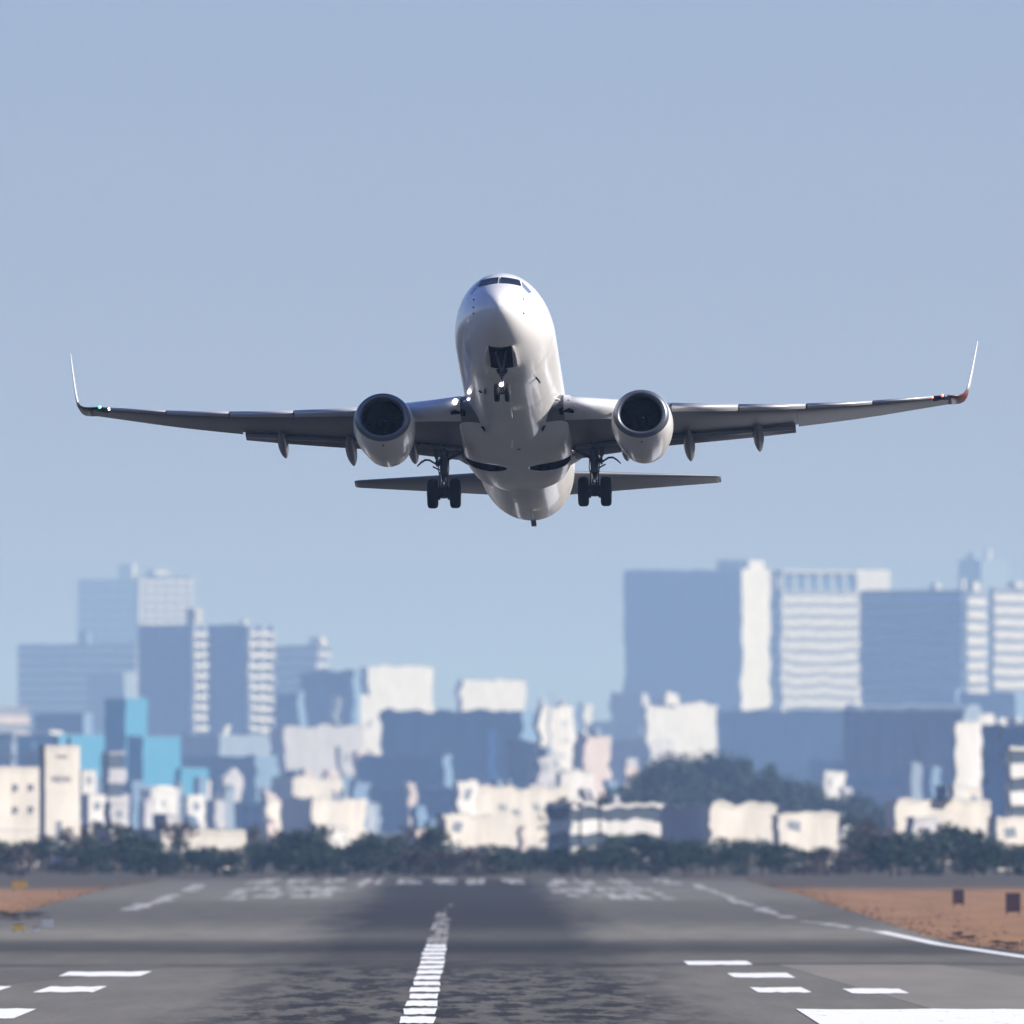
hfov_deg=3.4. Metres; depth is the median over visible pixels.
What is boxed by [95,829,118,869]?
terrace house
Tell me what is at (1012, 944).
shrub
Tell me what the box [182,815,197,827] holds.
house
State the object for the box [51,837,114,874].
tree
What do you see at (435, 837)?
tree
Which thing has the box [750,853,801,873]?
tree
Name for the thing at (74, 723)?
office wing
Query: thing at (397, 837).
tree
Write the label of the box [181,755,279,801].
flat block
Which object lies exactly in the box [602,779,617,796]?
house
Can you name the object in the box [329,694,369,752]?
pale wing
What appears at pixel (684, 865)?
tree
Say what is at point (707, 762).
tree
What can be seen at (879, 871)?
tree
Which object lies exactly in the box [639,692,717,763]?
white block
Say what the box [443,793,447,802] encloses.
window
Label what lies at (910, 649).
striped high rise
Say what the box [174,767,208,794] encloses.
plant annex
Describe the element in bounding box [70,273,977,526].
airliner
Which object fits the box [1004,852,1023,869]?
tree
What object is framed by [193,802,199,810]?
window
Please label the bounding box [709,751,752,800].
tree
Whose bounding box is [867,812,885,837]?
tree
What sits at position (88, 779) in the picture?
window
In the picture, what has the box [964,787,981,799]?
cream annex
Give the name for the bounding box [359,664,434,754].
pale hall
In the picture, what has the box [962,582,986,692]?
striped high rise
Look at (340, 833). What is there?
white villa
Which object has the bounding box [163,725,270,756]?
flat block
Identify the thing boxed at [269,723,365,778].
cream block
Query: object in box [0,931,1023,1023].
runway marking
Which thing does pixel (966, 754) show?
white chimney block
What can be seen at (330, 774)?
house
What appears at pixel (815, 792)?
tree
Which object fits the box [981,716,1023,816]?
shaded hall
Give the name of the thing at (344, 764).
pale house
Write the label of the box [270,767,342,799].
cream block
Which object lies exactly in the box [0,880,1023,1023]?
runway
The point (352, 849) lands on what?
tree
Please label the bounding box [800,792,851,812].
tree
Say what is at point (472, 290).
side window
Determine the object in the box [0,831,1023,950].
ground
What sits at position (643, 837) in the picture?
tree
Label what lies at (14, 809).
window
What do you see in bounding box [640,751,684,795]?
tree
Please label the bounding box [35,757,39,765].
window
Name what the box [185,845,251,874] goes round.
tree
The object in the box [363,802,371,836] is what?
house
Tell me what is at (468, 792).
window
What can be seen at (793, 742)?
dark block
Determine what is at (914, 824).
shed
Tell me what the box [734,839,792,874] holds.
tree
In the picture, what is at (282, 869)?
tree
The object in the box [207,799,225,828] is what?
house
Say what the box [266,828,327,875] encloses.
tree
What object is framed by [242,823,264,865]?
tree
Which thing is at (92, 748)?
plant shed
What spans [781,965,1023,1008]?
runway slab
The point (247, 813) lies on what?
flat block
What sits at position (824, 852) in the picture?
tree
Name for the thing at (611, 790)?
tree
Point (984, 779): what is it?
window
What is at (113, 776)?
stair house
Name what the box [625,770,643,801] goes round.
tree
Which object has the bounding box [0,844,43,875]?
tree
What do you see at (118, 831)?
tree
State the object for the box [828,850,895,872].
tree
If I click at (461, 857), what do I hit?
tree
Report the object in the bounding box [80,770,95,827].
house
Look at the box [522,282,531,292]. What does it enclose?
side window
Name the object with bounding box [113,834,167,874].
tree
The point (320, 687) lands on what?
warehouse
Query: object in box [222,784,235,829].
house
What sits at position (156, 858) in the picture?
tree
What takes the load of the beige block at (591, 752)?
on the ground at (984, 894)
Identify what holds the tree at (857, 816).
on the ground at (984, 894)
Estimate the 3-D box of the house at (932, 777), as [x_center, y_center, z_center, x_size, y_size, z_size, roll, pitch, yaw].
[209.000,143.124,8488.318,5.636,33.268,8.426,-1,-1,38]
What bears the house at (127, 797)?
on the ground at (984, 894)
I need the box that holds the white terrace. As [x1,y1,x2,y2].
[473,780,569,847]
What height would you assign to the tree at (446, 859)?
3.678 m
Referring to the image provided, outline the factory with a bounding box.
[378,708,535,784]
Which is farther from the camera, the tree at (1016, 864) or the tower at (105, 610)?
the tower at (105, 610)
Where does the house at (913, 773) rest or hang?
on the ground at (984, 894)
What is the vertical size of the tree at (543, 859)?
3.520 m
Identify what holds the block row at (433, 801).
on the ground at (984, 894)
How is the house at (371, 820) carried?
on the ground at (984, 894)
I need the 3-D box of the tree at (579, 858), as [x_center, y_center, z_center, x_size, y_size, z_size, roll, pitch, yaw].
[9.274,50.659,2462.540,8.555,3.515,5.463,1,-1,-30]
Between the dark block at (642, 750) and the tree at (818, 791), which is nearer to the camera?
the tree at (818, 791)
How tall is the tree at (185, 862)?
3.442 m
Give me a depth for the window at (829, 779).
7901.54 m
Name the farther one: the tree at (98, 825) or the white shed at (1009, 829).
the tree at (98, 825)
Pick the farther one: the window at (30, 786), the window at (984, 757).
the window at (984, 757)
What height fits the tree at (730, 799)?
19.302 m
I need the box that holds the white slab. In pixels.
[532,692,576,772]
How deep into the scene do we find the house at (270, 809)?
6455.48 m
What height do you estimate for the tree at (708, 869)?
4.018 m
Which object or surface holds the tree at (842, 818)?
on the ground at (984, 894)
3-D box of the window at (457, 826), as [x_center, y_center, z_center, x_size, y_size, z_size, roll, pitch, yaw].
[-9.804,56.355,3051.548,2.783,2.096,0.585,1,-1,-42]
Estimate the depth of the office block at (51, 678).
22935.29 m
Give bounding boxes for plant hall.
[127,736,180,786]
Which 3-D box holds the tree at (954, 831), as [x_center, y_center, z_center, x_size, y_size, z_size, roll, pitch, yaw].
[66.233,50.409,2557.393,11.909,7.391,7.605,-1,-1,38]
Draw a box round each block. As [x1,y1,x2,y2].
[0,706,29,761]
[0,732,16,765]
[0,766,39,867]
[17,632,137,734]
[22,742,39,767]
[138,608,208,735]
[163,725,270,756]
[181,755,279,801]
[205,792,262,831]
[207,619,274,735]
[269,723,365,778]
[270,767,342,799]
[273,637,331,726]
[280,790,366,839]
[572,728,611,798]
[576,702,592,735]
[586,720,613,736]
[608,737,674,789]
[609,692,649,741]
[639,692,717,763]
[715,709,843,790]
[850,569,889,705]
[923,688,962,704]
[951,721,982,798]
[958,692,1023,724]
[979,713,994,724]
[995,717,1011,725]
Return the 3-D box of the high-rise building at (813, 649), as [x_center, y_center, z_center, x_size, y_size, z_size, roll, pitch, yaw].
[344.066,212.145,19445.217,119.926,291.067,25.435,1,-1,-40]
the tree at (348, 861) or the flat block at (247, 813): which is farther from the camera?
the flat block at (247, 813)
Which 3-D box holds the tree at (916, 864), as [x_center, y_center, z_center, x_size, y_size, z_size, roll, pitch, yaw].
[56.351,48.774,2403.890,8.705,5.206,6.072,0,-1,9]
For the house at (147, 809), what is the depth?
6800.33 m
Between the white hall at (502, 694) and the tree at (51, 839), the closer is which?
the tree at (51, 839)
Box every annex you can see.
[86,671,136,734]
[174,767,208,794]
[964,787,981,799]
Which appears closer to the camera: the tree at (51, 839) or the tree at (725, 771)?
the tree at (51, 839)
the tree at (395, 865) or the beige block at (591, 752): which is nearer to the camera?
the tree at (395, 865)
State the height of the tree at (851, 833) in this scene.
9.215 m
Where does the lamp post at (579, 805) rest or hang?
on the ground at (984, 894)
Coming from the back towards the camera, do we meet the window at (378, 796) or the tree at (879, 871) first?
the window at (378, 796)
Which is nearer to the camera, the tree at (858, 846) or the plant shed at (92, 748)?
the tree at (858, 846)
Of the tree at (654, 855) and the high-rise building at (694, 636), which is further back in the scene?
the high-rise building at (694, 636)
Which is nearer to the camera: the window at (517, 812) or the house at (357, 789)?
the window at (517, 812)
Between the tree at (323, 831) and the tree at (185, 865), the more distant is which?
the tree at (323, 831)
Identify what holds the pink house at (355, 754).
on the ground at (984, 894)
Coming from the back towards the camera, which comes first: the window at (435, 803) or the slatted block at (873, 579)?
the slatted block at (873, 579)
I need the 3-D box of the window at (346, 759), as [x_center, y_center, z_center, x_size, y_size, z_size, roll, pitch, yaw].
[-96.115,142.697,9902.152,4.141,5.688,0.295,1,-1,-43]
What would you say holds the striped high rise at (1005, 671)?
on the ground at (984, 894)
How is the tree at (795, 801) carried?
on the ground at (984, 894)
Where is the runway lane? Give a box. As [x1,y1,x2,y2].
[0,962,178,984]
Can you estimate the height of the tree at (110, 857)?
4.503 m
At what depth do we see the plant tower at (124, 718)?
9904.53 m
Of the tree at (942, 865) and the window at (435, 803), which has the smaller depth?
the tree at (942, 865)
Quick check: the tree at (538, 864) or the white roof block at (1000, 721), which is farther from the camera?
the white roof block at (1000, 721)
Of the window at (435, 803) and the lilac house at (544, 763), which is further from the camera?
the window at (435, 803)
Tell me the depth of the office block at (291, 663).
20913.72 m
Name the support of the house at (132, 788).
on the ground at (984, 894)
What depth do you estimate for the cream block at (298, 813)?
5866.48 m
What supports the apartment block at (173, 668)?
on the ground at (984, 894)
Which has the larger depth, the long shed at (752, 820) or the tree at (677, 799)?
the tree at (677, 799)
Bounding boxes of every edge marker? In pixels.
[32,927,38,931]
[42,918,52,927]
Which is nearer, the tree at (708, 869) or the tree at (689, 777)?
the tree at (708, 869)
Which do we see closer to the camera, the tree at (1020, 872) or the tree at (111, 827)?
the tree at (1020, 872)
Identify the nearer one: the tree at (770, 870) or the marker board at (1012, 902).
the marker board at (1012, 902)
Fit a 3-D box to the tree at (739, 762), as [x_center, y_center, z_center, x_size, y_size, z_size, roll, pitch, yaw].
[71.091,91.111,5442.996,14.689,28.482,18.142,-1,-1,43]
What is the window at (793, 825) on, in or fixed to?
in the long shed at (808, 830)
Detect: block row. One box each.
[373,773,527,832]
[809,757,843,810]
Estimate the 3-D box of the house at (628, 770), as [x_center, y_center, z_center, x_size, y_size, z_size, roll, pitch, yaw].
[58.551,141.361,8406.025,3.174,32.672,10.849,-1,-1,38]
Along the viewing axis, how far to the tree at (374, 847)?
2479.67 m
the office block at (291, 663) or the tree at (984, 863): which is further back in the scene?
the office block at (291, 663)
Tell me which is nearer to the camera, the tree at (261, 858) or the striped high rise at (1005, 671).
the tree at (261, 858)
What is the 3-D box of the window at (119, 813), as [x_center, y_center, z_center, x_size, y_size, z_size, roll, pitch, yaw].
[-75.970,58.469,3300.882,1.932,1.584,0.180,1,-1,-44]
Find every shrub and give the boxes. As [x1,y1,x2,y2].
[0,910,19,918]
[0,913,26,920]
[15,912,34,918]
[32,912,45,916]
[948,931,965,938]
[959,935,978,941]
[988,940,1013,946]
[1001,941,1023,948]
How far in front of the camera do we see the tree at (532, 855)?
2606.46 m
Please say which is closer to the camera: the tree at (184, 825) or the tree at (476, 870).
the tree at (476, 870)
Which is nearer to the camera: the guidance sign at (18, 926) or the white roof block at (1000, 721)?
the guidance sign at (18, 926)
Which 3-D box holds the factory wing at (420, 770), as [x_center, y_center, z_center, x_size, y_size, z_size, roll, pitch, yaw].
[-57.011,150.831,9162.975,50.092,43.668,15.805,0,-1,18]
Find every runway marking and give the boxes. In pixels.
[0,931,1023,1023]
[120,878,875,943]
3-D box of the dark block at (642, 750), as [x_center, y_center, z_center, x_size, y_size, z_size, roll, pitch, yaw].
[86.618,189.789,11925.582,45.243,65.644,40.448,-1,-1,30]
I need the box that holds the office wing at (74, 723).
[34,713,92,734]
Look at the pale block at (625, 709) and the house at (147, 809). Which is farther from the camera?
the pale block at (625, 709)
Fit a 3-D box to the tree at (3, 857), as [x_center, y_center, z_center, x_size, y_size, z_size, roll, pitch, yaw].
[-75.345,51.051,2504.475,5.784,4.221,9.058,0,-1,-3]
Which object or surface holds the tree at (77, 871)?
on the ground at (984, 894)
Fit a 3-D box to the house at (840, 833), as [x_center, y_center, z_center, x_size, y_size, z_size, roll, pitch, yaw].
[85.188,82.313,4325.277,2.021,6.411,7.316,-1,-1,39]
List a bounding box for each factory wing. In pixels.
[357,752,453,802]
[505,737,536,786]
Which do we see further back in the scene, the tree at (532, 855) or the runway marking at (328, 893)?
the tree at (532, 855)
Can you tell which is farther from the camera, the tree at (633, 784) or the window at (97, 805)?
the tree at (633, 784)
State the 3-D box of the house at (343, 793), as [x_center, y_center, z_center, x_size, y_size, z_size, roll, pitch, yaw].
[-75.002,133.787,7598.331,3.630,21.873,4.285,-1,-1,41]
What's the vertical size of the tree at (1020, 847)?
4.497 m
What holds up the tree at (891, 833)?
on the ground at (984, 894)
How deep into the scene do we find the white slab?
8407.38 m
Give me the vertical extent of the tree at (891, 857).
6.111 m
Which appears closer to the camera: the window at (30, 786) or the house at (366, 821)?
the window at (30, 786)
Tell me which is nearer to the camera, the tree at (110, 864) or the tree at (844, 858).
the tree at (844, 858)
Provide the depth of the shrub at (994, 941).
1122.38 m
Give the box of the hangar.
[843,703,981,808]
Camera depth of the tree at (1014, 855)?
2476.61 m
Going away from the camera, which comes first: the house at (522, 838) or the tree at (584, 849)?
the tree at (584, 849)
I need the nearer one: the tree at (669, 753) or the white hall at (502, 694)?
the tree at (669, 753)
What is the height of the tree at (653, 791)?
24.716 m
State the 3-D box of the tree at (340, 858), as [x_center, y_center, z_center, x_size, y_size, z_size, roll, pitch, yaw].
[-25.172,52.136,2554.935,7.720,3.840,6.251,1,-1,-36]
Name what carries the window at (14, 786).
in the house block at (19, 801)
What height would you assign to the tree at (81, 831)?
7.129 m
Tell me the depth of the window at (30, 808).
2806.40 m
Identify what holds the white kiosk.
on the ground at (984, 894)
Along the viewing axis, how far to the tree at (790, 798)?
5248.03 m
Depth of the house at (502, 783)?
7801.36 m
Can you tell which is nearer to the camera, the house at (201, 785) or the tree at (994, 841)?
the tree at (994, 841)
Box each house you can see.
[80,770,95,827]
[81,794,105,840]
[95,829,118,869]
[96,780,100,793]
[100,752,126,801]
[103,802,128,828]
[123,794,129,813]
[124,780,143,829]
[137,796,157,828]
[152,812,171,829]
[173,782,183,820]
[182,794,205,828]
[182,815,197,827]
[193,779,210,799]
[194,777,207,800]
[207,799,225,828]
[219,767,243,801]
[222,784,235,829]
[260,800,281,836]
[261,790,277,823]
[263,817,277,843]
[323,770,338,778]
[333,775,350,797]
[335,746,354,778]
[339,788,348,798]
[348,778,371,801]
[352,751,375,779]
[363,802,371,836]
[368,806,373,833]
[370,802,381,835]
[403,782,417,833]
[410,804,428,829]
[423,816,436,829]
[434,812,495,863]
[452,779,478,815]
[494,779,504,785]
[516,825,528,851]
[527,743,560,787]
[555,769,594,804]
[560,768,580,772]
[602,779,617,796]
[622,758,637,795]
[623,766,638,794]
[838,786,852,811]
[838,825,851,848]
[903,762,922,799]
[924,766,941,799]
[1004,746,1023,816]
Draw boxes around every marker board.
[952,889,963,906]
[1005,893,1020,915]
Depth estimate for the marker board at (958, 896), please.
1610.75 m
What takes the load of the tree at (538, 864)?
on the ground at (984, 894)
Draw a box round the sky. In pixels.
[0,0,1023,746]
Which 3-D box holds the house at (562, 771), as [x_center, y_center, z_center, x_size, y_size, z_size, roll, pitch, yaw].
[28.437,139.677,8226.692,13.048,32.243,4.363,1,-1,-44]
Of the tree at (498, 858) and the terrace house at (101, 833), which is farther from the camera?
the terrace house at (101, 833)
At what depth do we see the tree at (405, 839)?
2923.15 m
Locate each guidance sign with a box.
[12,880,26,890]
[13,924,24,931]
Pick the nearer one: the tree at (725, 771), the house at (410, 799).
the tree at (725, 771)
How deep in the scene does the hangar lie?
8913.42 m
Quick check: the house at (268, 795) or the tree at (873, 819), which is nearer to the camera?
the tree at (873, 819)
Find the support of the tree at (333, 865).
on the ground at (984, 894)
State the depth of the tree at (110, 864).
2587.32 m
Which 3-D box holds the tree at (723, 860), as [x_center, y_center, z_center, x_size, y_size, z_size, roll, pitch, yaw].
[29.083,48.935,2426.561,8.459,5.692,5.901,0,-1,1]
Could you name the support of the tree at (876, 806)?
on the ground at (984, 894)
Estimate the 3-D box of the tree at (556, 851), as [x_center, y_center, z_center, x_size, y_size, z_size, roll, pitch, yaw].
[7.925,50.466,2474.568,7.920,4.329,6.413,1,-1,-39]
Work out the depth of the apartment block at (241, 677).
15411.80 m
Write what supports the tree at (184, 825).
on the ground at (984, 894)
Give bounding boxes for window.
[12,784,17,790]
[12,807,18,813]
[25,757,29,764]
[27,806,34,813]
[28,784,32,790]
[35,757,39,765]
[86,776,91,783]
[94,802,100,809]
[115,810,122,817]
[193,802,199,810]
[344,753,348,762]
[376,794,381,803]
[388,795,393,806]
[390,819,394,826]
[399,795,405,803]
[402,815,405,824]
[423,796,427,805]
[433,796,437,805]
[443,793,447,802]
[451,821,463,832]
[464,788,472,799]
[469,282,478,293]
[499,804,506,810]
[513,809,519,815]
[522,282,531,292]
[532,804,540,809]
[543,762,548,771]
[553,760,557,768]
[787,820,800,831]
[827,778,831,787]
[981,754,986,764]
[981,776,986,785]
[995,754,1001,763]
[996,731,1001,740]
[1004,827,1016,837]
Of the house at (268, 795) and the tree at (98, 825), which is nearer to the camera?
the tree at (98, 825)
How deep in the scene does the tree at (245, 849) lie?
2596.31 m
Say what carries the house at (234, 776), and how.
on the ground at (984, 894)
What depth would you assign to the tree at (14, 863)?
2588.64 m
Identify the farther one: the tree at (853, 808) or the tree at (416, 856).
the tree at (853, 808)
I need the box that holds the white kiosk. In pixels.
[820,771,846,813]
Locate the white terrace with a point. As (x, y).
(512, 808)
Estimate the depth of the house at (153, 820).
5047.64 m
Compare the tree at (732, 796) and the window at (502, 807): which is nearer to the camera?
the window at (502, 807)
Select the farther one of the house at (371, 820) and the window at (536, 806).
the house at (371, 820)
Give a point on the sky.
(206, 205)
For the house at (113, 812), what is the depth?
3300.49 m
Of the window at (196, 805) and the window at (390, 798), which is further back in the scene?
the window at (390, 798)
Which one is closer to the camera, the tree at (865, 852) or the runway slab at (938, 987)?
the runway slab at (938, 987)
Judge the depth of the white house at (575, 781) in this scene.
5180.36 m
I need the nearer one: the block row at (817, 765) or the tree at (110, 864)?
the tree at (110, 864)
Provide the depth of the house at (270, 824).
5014.84 m
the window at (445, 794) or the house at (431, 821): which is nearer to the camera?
the house at (431, 821)
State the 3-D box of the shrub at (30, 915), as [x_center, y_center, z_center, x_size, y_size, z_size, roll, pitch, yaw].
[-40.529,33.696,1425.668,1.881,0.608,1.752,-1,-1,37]
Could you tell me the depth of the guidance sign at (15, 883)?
1954.39 m
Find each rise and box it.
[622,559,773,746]
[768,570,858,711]
[858,578,966,705]
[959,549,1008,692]
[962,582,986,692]
[987,582,1023,692]
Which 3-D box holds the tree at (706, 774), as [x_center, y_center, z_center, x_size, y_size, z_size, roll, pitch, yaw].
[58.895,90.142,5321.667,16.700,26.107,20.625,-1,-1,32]
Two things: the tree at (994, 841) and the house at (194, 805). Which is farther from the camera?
the house at (194, 805)
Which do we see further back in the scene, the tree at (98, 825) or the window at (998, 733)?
the window at (998, 733)
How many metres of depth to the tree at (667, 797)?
5123.54 m
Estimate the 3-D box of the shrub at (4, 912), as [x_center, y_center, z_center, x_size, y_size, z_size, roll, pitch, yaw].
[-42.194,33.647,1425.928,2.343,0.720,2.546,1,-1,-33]
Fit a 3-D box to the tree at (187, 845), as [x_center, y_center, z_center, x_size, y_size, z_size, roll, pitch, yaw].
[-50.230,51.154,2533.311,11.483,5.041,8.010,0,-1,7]
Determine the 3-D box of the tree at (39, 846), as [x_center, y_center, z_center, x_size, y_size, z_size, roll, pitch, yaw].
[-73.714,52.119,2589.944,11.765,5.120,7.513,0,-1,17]
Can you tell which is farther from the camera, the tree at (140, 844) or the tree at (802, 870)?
the tree at (802, 870)
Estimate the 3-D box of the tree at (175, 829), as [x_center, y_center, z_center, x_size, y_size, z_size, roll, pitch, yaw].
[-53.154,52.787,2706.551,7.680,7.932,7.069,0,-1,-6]
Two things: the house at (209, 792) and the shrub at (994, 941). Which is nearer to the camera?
the shrub at (994, 941)
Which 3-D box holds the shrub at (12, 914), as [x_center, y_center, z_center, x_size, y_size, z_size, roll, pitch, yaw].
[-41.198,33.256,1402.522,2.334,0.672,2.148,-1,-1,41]
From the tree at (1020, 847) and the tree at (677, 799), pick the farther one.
the tree at (677, 799)
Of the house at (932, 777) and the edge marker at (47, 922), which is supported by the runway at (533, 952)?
the edge marker at (47, 922)
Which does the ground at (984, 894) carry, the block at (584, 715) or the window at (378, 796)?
the block at (584, 715)
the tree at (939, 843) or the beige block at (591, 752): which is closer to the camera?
the tree at (939, 843)
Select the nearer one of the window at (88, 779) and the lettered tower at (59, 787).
the lettered tower at (59, 787)
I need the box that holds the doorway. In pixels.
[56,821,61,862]
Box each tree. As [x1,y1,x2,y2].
[0,839,58,870]
[0,840,7,853]
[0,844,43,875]
[0,847,17,865]
[1,842,28,871]
[20,833,73,871]
[44,826,86,870]
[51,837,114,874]
[52,834,103,873]
[66,843,119,871]
[72,844,133,869]
[80,820,116,837]
[80,825,95,841]
[90,822,138,840]
[97,833,149,872]
[99,824,139,869]
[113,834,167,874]
[132,851,181,875]
[133,851,203,873]
[134,831,153,867]
[142,840,211,873]
[154,821,200,855]
[171,850,199,871]
[179,821,191,828]
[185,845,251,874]
[190,851,243,875]
[198,852,255,876]
[222,843,277,871]
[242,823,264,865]
[243,841,285,872]
[260,828,307,871]
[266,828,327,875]
[268,831,334,873]
[280,846,349,876]
[292,822,341,866]
[313,843,351,872]
[332,847,357,870]
[336,830,390,873]
[338,850,371,872]
[348,834,398,874]
[369,834,408,869]
[381,843,438,874]
[381,848,452,875]
[391,832,408,858]
[399,824,452,852]
[412,823,464,866]
[412,850,465,874]
[412,851,453,874]
[422,852,479,875]
[444,844,507,875]
[461,843,517,874]
[468,846,531,874]
[491,849,545,871]
[495,850,537,874]
[513,850,545,871]
[532,850,582,871]
[538,795,578,851]
[541,845,589,874]
[552,851,603,874]
[569,852,610,872]
[575,836,634,873]
[577,792,610,804]
[588,786,634,804]
[589,846,637,874]
[607,831,670,871]
[615,761,670,820]
[617,841,648,871]
[618,838,689,875]
[621,797,640,803]
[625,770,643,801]
[628,784,701,821]
[633,783,711,815]
[634,849,680,872]
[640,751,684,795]
[657,751,683,790]
[657,843,714,876]
[661,836,724,874]
[666,752,721,804]
[682,760,729,799]
[688,836,745,875]
[692,780,766,805]
[693,748,754,798]
[694,848,729,873]
[708,778,747,804]
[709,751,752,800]
[711,836,770,871]
[713,841,781,874]
[730,754,753,782]
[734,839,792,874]
[741,758,761,780]
[743,767,807,813]
[746,762,780,813]
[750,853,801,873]
[757,844,807,875]
[770,772,814,812]
[773,850,829,874]
[780,780,814,811]
[785,849,836,873]
[794,781,825,808]
[796,845,856,874]
[797,784,825,809]
[799,780,818,806]
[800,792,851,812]
[812,798,873,824]
[821,851,873,874]
[827,791,877,822]
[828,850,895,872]
[830,837,874,872]
[833,812,878,866]
[837,819,889,866]
[838,815,873,824]
[845,800,885,819]
[859,848,894,872]
[860,810,885,835]
[860,813,876,833]
[861,831,932,875]
[864,834,918,876]
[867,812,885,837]
[878,828,904,866]
[883,840,942,876]
[903,834,974,870]
[915,824,985,872]
[916,820,964,872]
[952,831,1005,875]
[957,831,1007,874]
[975,839,1022,872]
[996,842,1023,874]
[998,843,1023,869]
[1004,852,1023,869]
[1013,856,1023,875]
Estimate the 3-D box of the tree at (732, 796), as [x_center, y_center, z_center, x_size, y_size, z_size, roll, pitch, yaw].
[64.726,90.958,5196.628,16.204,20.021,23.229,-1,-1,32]
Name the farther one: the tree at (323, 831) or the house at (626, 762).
the house at (626, 762)
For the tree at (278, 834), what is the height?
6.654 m
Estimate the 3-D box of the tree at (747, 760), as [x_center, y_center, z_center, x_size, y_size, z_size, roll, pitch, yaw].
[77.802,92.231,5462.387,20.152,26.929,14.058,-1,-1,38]
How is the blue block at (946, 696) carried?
on the ground at (984, 894)
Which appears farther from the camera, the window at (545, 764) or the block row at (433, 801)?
the block row at (433, 801)
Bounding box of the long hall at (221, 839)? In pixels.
[130,809,245,869]
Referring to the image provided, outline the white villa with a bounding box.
[304,824,351,868]
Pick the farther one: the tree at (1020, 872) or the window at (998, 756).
the window at (998, 756)
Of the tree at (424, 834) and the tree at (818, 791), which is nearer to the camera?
the tree at (424, 834)
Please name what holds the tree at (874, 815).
on the ground at (984, 894)
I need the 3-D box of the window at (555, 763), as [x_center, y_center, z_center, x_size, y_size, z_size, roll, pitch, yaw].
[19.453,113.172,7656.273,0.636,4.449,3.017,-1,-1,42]
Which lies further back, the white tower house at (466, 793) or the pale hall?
the pale hall
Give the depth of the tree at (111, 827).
2779.83 m
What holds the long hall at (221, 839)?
on the ground at (984, 894)
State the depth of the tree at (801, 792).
5315.16 m
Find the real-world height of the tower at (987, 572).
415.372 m
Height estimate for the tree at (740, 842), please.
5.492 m
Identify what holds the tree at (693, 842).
on the ground at (984, 894)
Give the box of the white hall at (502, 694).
[454,678,526,711]
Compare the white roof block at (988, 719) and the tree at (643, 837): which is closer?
the tree at (643, 837)
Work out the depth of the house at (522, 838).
3970.83 m
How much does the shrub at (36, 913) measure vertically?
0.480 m
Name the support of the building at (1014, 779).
on the ground at (984, 894)
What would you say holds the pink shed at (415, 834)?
on the ground at (984, 894)
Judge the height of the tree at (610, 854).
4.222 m
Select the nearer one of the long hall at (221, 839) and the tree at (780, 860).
the tree at (780, 860)
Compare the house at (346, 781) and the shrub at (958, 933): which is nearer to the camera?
the shrub at (958, 933)
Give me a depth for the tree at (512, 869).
2489.97 m
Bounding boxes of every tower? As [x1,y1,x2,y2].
[38,738,80,867]
[77,563,135,643]
[104,698,147,793]
[134,570,193,643]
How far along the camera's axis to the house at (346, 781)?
7922.87 m
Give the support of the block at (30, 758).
on the ground at (984, 894)
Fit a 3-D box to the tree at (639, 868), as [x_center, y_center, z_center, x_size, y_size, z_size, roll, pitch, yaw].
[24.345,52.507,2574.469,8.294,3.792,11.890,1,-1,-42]
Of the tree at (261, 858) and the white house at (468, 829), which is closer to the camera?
the tree at (261, 858)
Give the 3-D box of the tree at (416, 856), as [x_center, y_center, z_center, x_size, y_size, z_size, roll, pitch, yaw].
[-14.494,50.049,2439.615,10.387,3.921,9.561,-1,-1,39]
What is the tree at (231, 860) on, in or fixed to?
on the ground at (984, 894)
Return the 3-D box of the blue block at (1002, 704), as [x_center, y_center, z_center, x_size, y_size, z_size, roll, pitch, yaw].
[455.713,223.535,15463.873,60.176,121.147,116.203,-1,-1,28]
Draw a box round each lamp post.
[577,803,582,866]
[597,803,602,867]
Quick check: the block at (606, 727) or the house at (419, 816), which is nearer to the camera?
the house at (419, 816)
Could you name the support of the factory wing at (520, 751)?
on the ground at (984, 894)
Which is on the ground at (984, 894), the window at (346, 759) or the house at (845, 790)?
the house at (845, 790)
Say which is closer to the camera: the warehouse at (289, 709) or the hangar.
the hangar
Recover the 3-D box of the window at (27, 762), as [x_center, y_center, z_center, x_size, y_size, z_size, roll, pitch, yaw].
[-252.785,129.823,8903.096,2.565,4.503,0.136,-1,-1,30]
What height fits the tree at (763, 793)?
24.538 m
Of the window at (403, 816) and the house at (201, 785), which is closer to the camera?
the house at (201, 785)
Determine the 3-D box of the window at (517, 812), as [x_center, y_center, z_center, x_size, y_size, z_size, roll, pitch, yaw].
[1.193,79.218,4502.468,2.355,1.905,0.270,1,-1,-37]
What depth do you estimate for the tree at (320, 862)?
2402.50 m
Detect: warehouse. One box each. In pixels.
[273,692,306,727]
[300,669,361,727]
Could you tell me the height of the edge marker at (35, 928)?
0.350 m
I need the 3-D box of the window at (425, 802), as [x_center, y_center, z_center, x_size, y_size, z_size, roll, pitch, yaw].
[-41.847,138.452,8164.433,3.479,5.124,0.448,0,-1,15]
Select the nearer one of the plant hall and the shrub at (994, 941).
the shrub at (994, 941)
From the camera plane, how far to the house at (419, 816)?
5649.18 m
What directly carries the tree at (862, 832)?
on the ground at (984, 894)
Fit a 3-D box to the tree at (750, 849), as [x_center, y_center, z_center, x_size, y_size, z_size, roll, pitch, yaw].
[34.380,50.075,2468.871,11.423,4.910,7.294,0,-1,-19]
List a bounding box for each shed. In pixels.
[16,731,104,793]
[139,785,179,814]
[407,828,428,868]
[544,787,664,860]
[659,802,703,859]
[700,800,777,863]
[771,810,839,863]
[884,784,990,862]
[905,816,939,867]
[987,815,1023,869]

